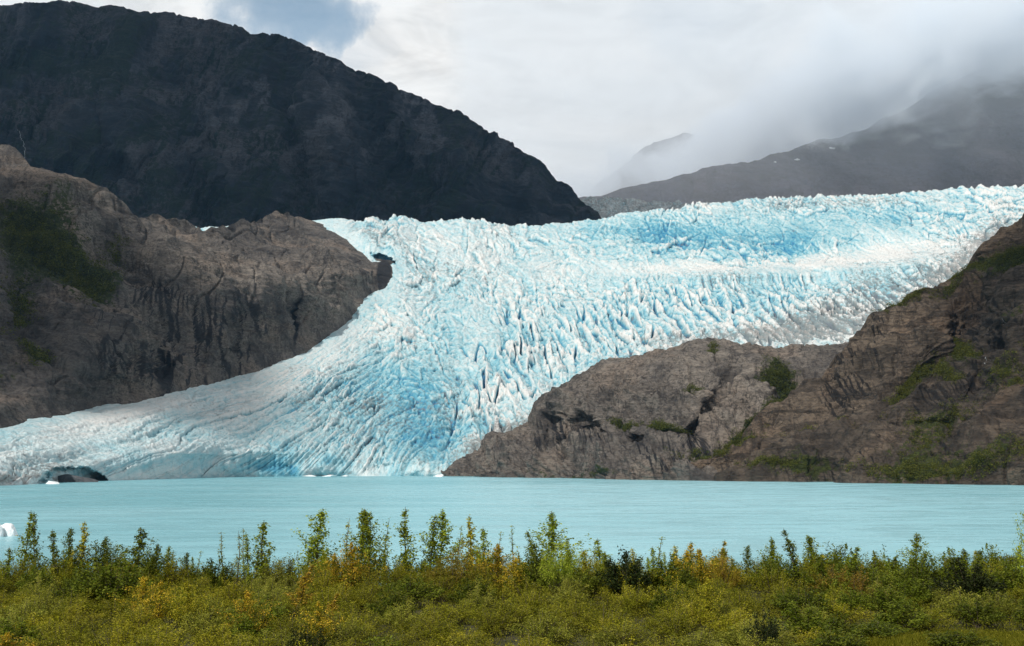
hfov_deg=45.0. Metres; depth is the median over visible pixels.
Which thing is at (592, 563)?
willow shrub
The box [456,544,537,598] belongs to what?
shrub
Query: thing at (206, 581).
willow shrub
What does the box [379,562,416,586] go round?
willow shrub
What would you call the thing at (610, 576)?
shrub
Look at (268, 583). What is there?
willow shrub
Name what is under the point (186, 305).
rocky hill
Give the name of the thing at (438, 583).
willow shrub
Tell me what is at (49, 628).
willow shrub
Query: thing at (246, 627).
leafy shrub
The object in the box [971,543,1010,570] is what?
leafy shrub
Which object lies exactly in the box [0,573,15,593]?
willow shrub
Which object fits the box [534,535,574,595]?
shrub
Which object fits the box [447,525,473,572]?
poplar sapling
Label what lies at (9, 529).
iceberg
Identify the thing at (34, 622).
willow shrub
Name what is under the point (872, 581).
leafy shrub
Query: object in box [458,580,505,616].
willow shrub
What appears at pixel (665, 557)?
poplar sapling
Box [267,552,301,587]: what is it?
willow shrub
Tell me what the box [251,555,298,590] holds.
willow shrub
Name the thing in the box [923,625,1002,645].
leafy shrub
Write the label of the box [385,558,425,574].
willow shrub
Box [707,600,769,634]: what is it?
willow shrub
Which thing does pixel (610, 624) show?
willow shrub
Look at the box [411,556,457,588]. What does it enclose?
willow shrub
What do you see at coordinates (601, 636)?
willow shrub
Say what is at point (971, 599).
willow shrub
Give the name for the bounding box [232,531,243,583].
poplar sapling
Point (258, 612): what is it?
willow shrub
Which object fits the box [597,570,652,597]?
willow shrub
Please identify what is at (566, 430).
rocky hill
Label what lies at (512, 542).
poplar sapling
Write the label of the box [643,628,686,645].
willow shrub
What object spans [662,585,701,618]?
willow shrub
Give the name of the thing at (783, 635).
willow shrub
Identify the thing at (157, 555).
poplar sapling
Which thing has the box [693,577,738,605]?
willow shrub
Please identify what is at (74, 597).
willow shrub
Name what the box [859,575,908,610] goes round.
willow shrub
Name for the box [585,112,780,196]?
mountain
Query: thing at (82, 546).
poplar sapling
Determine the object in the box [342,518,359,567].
poplar sapling
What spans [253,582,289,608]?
willow shrub
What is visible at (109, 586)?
shrub
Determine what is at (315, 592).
willow shrub
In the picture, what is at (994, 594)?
leafy shrub
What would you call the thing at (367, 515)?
poplar sapling
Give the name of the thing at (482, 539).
poplar sapling
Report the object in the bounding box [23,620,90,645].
willow shrub
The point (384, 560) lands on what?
poplar sapling
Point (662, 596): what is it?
leafy shrub
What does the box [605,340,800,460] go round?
bluff shrubbery
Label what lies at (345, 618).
willow shrub
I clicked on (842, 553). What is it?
leafy shrub
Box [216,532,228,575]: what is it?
poplar sapling
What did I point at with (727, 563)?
willow shrub
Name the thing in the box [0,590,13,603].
willow shrub
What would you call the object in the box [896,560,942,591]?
leafy shrub
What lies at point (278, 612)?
leafy shrub
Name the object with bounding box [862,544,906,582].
leafy shrub
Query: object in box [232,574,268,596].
willow shrub
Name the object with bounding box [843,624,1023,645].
grass
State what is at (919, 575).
leafy shrub
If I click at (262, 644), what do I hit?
willow shrub
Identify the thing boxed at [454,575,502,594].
willow shrub
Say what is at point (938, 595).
willow shrub
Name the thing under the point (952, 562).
willow shrub
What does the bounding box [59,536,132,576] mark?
poplar sapling
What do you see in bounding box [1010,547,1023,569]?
poplar sapling
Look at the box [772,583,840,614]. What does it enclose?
leafy shrub
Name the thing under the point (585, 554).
poplar sapling
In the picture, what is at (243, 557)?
poplar sapling
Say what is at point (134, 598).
willow shrub
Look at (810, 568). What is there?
willow shrub
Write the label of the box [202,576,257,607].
willow shrub
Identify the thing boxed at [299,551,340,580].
willow shrub
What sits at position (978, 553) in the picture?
poplar sapling
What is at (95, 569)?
willow shrub
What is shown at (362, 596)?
willow shrub
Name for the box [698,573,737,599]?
willow shrub
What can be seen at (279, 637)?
willow shrub
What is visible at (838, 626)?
leafy shrub
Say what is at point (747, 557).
poplar sapling
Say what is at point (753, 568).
willow shrub
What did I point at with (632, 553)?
poplar sapling
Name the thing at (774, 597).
willow shrub
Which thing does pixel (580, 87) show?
sky
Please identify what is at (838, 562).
leafy shrub
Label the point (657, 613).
willow shrub
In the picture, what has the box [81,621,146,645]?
willow shrub
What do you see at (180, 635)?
willow shrub
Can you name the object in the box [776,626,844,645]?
willow shrub
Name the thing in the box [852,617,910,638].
leafy shrub
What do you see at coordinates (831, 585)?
leafy shrub
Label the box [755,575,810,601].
willow shrub
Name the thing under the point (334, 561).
shrub
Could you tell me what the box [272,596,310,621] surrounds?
willow shrub
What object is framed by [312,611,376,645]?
willow shrub
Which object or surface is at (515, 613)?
willow shrub
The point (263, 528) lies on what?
poplar sapling
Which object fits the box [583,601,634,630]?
willow shrub
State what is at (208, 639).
willow shrub
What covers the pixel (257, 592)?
willow shrub
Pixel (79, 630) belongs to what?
willow shrub
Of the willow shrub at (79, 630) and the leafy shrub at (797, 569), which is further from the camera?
the leafy shrub at (797, 569)
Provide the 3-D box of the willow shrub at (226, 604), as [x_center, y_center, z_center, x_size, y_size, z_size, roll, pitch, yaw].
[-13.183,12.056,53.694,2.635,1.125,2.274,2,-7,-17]
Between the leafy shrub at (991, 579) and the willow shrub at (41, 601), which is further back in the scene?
the leafy shrub at (991, 579)
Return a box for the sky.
[0,0,1023,197]
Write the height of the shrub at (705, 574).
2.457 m
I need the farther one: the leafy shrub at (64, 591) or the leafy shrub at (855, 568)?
the leafy shrub at (855, 568)
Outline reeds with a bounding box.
[982,553,1023,561]
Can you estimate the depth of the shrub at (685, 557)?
58.98 m
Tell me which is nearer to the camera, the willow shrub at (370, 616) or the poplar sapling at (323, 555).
the willow shrub at (370, 616)
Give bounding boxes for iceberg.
[0,524,3,536]
[1,523,18,535]
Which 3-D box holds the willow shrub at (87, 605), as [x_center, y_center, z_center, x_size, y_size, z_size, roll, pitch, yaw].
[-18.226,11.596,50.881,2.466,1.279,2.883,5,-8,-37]
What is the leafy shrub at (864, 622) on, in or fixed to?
on the ground at (503, 642)
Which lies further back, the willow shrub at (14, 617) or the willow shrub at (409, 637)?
the willow shrub at (14, 617)
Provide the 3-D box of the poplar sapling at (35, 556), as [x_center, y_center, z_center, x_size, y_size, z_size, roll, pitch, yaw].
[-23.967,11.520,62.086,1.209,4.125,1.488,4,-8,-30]
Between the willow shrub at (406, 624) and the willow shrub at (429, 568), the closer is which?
the willow shrub at (406, 624)
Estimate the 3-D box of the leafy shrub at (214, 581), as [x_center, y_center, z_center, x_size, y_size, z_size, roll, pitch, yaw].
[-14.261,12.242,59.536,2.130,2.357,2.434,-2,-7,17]
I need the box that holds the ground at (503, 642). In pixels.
[1,562,1023,645]
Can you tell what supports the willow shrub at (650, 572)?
on the ground at (503, 642)
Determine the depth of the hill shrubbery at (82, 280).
1787.46 m
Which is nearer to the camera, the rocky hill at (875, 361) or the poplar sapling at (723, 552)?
the poplar sapling at (723, 552)
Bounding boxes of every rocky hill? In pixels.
[0,144,394,427]
[441,337,848,480]
[690,213,1023,484]
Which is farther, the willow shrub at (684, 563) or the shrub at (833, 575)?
the willow shrub at (684, 563)
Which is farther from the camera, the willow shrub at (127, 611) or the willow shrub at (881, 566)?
the willow shrub at (881, 566)
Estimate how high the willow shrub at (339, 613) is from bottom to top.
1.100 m
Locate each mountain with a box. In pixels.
[0,0,601,227]
[579,43,1023,203]
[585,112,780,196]
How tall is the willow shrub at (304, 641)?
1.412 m
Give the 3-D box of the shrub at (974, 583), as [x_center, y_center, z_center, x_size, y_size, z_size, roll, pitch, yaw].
[19.770,11.410,54.057,3.339,2.434,2.970,-5,-8,39]
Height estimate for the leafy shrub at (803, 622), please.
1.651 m
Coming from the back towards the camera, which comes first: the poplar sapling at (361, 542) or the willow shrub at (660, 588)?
the poplar sapling at (361, 542)
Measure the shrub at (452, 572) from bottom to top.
2.950 m
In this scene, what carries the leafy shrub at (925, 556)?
on the ground at (503, 642)
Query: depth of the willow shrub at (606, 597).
49.41 m
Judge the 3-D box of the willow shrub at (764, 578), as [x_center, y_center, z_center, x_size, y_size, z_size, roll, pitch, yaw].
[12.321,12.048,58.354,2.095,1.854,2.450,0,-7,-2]
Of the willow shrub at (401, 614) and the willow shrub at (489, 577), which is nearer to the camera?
the willow shrub at (401, 614)
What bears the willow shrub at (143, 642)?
on the ground at (503, 642)
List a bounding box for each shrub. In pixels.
[0,555,28,590]
[0,568,15,584]
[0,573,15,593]
[0,589,30,622]
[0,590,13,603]
[0,596,50,627]
[0,602,29,639]
[0,616,46,645]
[0,632,67,645]
[3,585,52,607]
[4,589,47,609]
[9,555,47,589]
[9,587,69,621]
[11,612,65,632]
[14,563,56,595]
[14,571,66,602]
[15,633,68,645]
[16,558,53,576]
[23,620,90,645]
[26,617,71,641]
[37,599,106,628]
[40,609,98,645]
[43,552,77,594]
[43,553,75,572]
[49,589,100,617]
[51,571,92,605]
[61,561,99,588]
[61,581,110,614]
[61,622,146,645]
[68,551,153,609]
[75,559,116,581]
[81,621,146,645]
[83,592,138,621]
[97,599,176,635]
[99,548,130,576]
[103,628,173,645]
[107,576,176,615]
[108,601,164,626]
[112,556,137,584]
[113,585,169,603]
[117,587,168,608]
[120,617,197,645]
[130,567,169,592]
[135,581,177,624]
[136,620,196,644]
[141,552,195,589]
[149,583,204,619]
[156,581,224,624]
[160,596,204,624]
[166,570,216,597]
[170,573,219,594]
[173,563,203,585]
[177,607,229,640]
[178,594,236,626]
[188,588,236,618]
[190,617,257,645]
[192,552,237,592]
[193,589,238,606]
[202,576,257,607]
[206,628,264,645]
[212,590,278,632]
[216,589,290,631]
[222,597,276,631]
[224,595,276,614]
[224,612,277,645]
[225,558,261,588]
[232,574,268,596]
[232,630,291,645]
[233,585,283,601]
[248,572,290,593]
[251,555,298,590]
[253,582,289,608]
[257,624,318,645]
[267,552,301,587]
[268,606,316,638]
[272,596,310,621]
[274,599,331,634]
[274,623,327,645]
[276,575,311,599]
[283,587,324,613]
[285,583,324,615]
[286,558,332,589]
[288,601,346,644]
[296,639,317,645]
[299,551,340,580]
[304,584,358,616]
[305,568,346,592]
[310,553,360,585]
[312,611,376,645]
[314,584,345,596]
[315,576,365,611]
[319,542,390,591]
[323,606,363,632]
[324,611,376,644]
[325,632,362,645]
[328,549,379,592]
[334,600,382,635]
[344,580,387,611]
[347,583,385,606]
[352,566,396,597]
[360,637,399,645]
[363,634,403,645]
[364,586,415,619]
[370,586,417,609]
[377,623,444,645]
[378,568,446,608]
[378,597,428,630]
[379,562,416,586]
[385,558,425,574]
[387,558,421,584]
[393,609,459,639]
[403,604,464,645]
[406,598,462,625]
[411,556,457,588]
[412,567,455,599]
[417,569,459,603]
[420,628,495,645]
[422,536,493,599]
[432,633,489,645]
[437,596,479,624]
[445,574,497,607]
[449,563,506,600]
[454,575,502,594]
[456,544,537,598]
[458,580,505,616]
[463,551,506,582]
[463,607,522,636]
[464,635,492,645]
[467,591,534,630]
[484,557,527,593]
[492,600,540,626]
[493,572,553,601]
[503,562,550,593]
[504,586,551,614]
[505,626,559,645]
[506,606,585,644]
[507,633,556,645]
[508,587,552,617]
[510,547,550,588]
[518,548,558,589]
[518,637,553,645]
[525,602,577,634]
[533,600,585,629]
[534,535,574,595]
[538,587,593,605]
[547,573,594,597]
[547,588,593,614]
[556,592,604,633]
[570,553,606,594]
[570,559,607,599]
[571,637,620,645]
[572,546,610,574]
[572,601,638,640]
[580,618,657,645]
[581,586,633,618]
[582,612,646,644]
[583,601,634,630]
[594,545,652,601]
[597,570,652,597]
[608,579,670,616]
[608,581,651,609]
[617,550,660,586]
[618,636,634,645]
[640,604,698,645]
[643,599,693,638]
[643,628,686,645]
[647,585,700,613]
[648,577,700,599]
[649,552,680,591]
[658,550,706,583]
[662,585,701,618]
[663,594,715,631]
[664,560,700,593]
[665,548,697,581]
[666,627,732,645]
[669,585,710,607]
[673,548,732,586]
[688,577,727,626]
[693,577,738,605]
[694,551,714,572]
[697,598,739,620]
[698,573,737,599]
[702,545,743,588]
[702,555,745,578]
[703,607,748,630]
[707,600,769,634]
[708,558,753,589]
[710,586,759,618]
[711,611,788,645]
[720,584,771,616]
[725,610,804,645]
[729,630,777,645]
[742,556,768,590]
[742,600,781,645]
[747,552,795,590]
[750,562,792,596]
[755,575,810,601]
[757,581,794,615]
[766,600,828,643]
[769,581,832,618]
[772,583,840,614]
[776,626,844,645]
[783,554,807,588]
[786,599,835,628]
[786,619,868,645]
[791,548,833,592]
[797,611,868,640]
[800,552,848,590]
[803,541,844,572]
[809,564,864,594]
[815,584,855,610]
[817,566,862,598]
[821,598,874,628]
[823,542,863,568]
[832,564,883,599]
[835,587,878,615]
[839,548,870,583]
[846,618,910,633]
[848,552,891,578]
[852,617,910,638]
[853,583,912,614]
[855,570,890,595]
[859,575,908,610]
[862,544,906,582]
[864,563,899,590]
[873,598,938,630]
[893,550,944,579]
[893,577,939,608]
[896,560,938,596]
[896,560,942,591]
[906,603,959,630]
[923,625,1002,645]
[926,555,1009,605]
[928,584,981,612]
[933,547,982,585]
[933,587,992,618]
[941,552,970,580]
[945,592,1007,629]
[947,567,972,596]
[966,587,1020,618]
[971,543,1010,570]
[975,566,1004,593]
[977,587,1014,612]
[982,555,1013,591]
[988,553,1023,595]
[993,555,1023,590]
[1005,580,1023,600]
[1011,596,1023,623]
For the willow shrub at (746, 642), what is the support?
on the ground at (503, 642)
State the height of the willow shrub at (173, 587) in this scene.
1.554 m
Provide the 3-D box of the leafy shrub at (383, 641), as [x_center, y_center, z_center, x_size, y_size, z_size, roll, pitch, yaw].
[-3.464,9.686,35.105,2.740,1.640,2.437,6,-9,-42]
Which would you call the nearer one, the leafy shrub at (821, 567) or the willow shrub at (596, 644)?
the willow shrub at (596, 644)
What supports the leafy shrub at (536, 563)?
on the ground at (503, 642)
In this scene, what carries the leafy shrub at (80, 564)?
on the ground at (503, 642)
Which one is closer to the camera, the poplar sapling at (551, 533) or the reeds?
the poplar sapling at (551, 533)
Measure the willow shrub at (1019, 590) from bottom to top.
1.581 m
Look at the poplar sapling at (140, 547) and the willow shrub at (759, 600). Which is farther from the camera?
the poplar sapling at (140, 547)
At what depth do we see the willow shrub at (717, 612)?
49.42 m
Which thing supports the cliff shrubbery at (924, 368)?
on the rocky hill at (875, 361)
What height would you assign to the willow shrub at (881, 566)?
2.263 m
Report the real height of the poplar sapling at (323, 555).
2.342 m
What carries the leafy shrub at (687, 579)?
on the ground at (503, 642)
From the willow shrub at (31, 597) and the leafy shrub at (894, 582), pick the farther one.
the leafy shrub at (894, 582)
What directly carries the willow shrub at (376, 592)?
on the ground at (503, 642)
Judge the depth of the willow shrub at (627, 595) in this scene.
53.32 m
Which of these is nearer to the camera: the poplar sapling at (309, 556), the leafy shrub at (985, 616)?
the leafy shrub at (985, 616)
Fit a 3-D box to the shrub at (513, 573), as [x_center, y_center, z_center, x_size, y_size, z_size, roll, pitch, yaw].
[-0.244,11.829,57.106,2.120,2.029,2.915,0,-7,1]
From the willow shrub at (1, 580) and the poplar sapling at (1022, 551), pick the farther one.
the willow shrub at (1, 580)
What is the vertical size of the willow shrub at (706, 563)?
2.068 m
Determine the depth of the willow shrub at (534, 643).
36.71 m
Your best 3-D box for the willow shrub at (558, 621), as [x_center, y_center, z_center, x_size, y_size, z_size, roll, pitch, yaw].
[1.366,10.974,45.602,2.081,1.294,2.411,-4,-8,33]
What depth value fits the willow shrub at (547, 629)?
43.33 m
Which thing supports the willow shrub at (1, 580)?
on the ground at (503, 642)
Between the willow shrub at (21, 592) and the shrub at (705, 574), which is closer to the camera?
the willow shrub at (21, 592)
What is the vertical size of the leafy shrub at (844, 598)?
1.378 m
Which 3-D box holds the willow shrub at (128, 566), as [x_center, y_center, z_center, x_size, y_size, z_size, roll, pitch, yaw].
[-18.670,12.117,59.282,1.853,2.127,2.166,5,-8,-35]
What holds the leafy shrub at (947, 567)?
on the ground at (503, 642)
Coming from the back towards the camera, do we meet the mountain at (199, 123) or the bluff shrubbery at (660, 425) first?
the mountain at (199, 123)
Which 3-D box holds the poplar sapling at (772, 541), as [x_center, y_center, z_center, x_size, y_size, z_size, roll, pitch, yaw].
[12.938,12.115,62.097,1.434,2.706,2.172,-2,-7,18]
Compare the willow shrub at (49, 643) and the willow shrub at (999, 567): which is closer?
the willow shrub at (49, 643)
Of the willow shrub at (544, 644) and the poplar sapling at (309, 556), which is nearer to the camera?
the willow shrub at (544, 644)
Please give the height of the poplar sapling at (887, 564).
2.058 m
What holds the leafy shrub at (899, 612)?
on the ground at (503, 642)
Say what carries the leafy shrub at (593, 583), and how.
on the ground at (503, 642)
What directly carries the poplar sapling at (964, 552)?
on the ground at (503, 642)
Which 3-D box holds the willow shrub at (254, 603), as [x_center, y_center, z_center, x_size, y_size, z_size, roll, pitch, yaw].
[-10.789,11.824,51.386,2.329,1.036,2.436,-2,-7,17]
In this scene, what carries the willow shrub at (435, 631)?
on the ground at (503, 642)
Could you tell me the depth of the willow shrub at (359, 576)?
60.09 m
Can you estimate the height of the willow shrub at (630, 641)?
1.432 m
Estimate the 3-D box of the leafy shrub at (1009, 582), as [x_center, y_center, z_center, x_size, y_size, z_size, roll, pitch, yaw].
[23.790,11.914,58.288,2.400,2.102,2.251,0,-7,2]
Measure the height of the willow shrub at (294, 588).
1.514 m
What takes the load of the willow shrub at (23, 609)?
on the ground at (503, 642)
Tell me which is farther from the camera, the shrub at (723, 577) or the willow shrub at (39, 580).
the shrub at (723, 577)
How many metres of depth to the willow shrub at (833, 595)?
52.82 m
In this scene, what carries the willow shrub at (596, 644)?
on the ground at (503, 642)
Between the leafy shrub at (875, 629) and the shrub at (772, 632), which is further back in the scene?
the leafy shrub at (875, 629)
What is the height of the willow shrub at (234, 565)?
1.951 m
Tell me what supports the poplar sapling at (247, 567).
on the ground at (503, 642)
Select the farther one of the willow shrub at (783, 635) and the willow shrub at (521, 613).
the willow shrub at (521, 613)
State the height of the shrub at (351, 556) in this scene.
2.740 m
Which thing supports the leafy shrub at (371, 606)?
on the ground at (503, 642)
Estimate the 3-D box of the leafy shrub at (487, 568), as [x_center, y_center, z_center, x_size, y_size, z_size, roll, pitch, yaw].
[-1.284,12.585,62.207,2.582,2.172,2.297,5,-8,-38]
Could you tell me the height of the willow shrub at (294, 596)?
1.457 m
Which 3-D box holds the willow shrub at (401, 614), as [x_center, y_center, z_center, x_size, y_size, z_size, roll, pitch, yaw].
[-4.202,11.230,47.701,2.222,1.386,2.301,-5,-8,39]
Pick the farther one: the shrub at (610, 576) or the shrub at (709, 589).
the shrub at (610, 576)
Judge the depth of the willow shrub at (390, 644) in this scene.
38.63 m
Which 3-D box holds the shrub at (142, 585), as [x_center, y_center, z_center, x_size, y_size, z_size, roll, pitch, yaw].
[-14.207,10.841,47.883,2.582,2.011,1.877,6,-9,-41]
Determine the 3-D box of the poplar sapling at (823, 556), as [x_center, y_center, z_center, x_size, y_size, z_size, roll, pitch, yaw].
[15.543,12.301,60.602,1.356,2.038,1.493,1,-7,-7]
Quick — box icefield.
[580,195,840,217]
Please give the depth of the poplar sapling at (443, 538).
62.86 m
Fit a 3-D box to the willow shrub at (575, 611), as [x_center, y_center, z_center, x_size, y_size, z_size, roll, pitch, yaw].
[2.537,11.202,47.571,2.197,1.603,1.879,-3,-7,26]
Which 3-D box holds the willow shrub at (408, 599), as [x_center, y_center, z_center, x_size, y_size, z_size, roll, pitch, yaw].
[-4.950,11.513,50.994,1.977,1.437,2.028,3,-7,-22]
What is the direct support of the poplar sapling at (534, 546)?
on the ground at (503, 642)
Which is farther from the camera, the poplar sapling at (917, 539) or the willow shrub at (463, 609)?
the poplar sapling at (917, 539)
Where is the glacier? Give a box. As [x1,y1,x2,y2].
[0,184,1023,485]
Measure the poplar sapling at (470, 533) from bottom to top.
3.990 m
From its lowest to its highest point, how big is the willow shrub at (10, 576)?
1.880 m
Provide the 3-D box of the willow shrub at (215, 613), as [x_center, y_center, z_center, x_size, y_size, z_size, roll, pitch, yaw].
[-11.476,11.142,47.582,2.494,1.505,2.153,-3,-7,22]
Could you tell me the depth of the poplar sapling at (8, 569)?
61.84 m
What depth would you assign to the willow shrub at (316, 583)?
57.03 m
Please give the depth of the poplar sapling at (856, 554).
60.02 m
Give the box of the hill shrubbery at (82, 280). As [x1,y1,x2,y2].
[0,190,132,366]
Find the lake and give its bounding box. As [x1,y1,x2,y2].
[0,476,1023,584]
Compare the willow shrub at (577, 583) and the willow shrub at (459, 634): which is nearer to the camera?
the willow shrub at (459, 634)
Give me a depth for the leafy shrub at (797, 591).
50.72 m
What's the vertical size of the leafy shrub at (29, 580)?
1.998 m
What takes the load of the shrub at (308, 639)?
on the ground at (503, 642)
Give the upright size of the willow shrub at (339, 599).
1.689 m
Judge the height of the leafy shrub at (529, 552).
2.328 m
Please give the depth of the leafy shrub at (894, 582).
57.33 m
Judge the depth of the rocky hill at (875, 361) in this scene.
1199.97 m
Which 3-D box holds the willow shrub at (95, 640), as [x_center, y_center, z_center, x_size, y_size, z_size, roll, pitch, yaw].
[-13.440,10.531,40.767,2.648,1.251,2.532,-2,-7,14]
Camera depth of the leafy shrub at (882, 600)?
51.00 m
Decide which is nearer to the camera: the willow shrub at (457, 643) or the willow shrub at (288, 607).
the willow shrub at (457, 643)
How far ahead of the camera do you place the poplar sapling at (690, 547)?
64.08 m
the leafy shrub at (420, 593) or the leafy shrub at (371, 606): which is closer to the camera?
the leafy shrub at (371, 606)
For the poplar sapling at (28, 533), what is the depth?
63.61 m
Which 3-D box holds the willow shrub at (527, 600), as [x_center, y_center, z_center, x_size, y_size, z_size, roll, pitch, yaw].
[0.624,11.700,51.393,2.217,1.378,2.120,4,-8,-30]
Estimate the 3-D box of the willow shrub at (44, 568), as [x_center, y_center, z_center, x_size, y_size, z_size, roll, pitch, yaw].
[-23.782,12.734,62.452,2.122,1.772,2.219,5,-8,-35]
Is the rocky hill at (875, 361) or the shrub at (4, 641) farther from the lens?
the rocky hill at (875, 361)
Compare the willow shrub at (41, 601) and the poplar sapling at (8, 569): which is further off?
the poplar sapling at (8, 569)
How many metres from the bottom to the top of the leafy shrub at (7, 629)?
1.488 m
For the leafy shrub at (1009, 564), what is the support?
on the ground at (503, 642)
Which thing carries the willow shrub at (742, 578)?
on the ground at (503, 642)
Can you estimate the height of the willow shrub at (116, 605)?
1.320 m
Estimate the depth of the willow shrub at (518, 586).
55.06 m
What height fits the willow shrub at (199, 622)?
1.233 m
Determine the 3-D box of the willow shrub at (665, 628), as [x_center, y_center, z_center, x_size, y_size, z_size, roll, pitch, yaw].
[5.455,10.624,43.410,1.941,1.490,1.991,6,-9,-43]
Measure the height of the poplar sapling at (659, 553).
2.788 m
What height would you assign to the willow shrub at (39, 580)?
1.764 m
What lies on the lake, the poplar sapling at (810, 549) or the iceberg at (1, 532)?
the iceberg at (1, 532)
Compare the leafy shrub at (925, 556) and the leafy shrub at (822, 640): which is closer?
the leafy shrub at (822, 640)
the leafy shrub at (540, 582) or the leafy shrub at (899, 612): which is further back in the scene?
the leafy shrub at (540, 582)
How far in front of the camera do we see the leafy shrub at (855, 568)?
59.69 m
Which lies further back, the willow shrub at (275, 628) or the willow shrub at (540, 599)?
the willow shrub at (540, 599)
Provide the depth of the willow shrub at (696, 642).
40.44 m
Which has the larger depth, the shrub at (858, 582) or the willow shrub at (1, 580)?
the willow shrub at (1, 580)
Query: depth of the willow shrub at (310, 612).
45.27 m
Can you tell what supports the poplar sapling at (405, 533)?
on the ground at (503, 642)
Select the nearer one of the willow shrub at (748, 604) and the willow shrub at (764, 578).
the willow shrub at (748, 604)
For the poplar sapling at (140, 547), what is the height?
3.332 m
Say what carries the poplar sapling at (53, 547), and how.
on the ground at (503, 642)
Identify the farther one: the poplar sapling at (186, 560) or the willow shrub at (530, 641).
the poplar sapling at (186, 560)
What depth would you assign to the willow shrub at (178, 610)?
49.09 m
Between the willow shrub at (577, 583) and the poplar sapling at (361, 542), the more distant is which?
the poplar sapling at (361, 542)
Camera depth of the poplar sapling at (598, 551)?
63.83 m
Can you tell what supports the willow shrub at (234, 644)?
on the ground at (503, 642)
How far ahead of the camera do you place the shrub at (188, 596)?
46.98 m
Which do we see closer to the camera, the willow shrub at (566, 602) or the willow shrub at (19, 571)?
the willow shrub at (566, 602)
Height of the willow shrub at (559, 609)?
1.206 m
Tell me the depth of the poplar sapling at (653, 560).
59.91 m
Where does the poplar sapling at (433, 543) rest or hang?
on the ground at (503, 642)
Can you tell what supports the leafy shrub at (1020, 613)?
on the ground at (503, 642)
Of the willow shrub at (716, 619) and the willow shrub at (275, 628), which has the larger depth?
the willow shrub at (716, 619)
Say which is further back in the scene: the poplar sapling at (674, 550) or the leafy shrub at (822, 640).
the poplar sapling at (674, 550)
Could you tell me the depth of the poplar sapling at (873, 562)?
60.91 m
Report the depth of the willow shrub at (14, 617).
44.98 m
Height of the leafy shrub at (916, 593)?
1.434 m
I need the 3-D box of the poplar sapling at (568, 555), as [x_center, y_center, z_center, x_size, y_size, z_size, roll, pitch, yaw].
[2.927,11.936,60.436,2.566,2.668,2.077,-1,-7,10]
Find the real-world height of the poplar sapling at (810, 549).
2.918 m
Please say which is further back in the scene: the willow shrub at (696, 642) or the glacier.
the glacier
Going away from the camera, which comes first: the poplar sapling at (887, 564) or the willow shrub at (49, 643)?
the willow shrub at (49, 643)
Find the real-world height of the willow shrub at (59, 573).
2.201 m
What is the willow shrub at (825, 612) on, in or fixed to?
on the ground at (503, 642)
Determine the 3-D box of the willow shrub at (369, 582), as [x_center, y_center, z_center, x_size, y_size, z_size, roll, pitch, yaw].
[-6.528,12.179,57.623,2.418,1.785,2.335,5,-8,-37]
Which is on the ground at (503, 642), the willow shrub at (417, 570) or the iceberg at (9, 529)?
the willow shrub at (417, 570)
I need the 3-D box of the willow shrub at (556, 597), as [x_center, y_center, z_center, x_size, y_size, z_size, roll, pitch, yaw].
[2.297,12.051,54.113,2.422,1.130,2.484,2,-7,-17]
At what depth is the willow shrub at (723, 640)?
42.32 m
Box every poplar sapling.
[0,547,14,584]
[8,512,40,575]
[23,512,47,573]
[41,529,73,595]
[48,527,88,576]
[57,549,76,576]
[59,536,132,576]
[73,520,93,575]
[116,527,171,583]
[133,544,184,591]
[163,546,175,571]
[176,552,199,582]
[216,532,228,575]
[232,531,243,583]
[234,528,250,583]
[236,532,261,590]
[246,520,286,583]
[251,550,259,584]
[282,564,316,615]
[288,508,342,570]
[293,539,314,581]
[315,550,326,576]
[317,592,342,636]
[335,510,388,571]
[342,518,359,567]
[356,508,395,574]
[378,550,388,587]
[379,518,391,571]
[388,507,423,576]
[406,515,446,575]
[419,508,480,570]
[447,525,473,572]
[454,514,484,575]
[464,529,495,572]
[509,526,519,569]
[522,511,600,570]
[523,530,547,564]
[546,540,592,584]
[573,549,594,575]
[588,538,612,571]
[590,551,619,576]
[630,547,643,566]
[645,546,660,594]
[652,537,665,569]
[662,552,668,568]
[665,546,682,572]
[687,542,696,567]
[707,541,727,565]
[709,548,739,582]
[731,545,754,583]
[757,537,783,567]
[781,528,803,587]
[798,534,835,574]
[817,554,827,574]
[841,547,860,581]
[870,550,884,577]
[882,554,895,579]
[896,534,939,570]
[957,549,981,567]
[968,555,990,573]
[970,550,990,571]
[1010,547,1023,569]
[1011,512,1023,576]
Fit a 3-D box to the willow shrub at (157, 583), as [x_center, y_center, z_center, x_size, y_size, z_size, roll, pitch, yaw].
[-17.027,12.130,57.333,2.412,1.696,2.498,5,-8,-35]
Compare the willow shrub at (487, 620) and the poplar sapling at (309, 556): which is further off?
the poplar sapling at (309, 556)
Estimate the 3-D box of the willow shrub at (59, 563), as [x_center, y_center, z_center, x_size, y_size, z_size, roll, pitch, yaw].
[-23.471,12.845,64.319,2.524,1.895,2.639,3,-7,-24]
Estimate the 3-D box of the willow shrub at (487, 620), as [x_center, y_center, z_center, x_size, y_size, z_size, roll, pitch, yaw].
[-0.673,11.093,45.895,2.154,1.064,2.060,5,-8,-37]
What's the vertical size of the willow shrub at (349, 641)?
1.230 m
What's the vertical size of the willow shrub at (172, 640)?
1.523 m
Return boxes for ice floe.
[46,481,59,483]
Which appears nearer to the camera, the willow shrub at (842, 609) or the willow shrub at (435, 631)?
the willow shrub at (435, 631)
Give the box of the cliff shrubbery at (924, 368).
[704,242,1023,483]
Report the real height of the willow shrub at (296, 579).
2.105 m

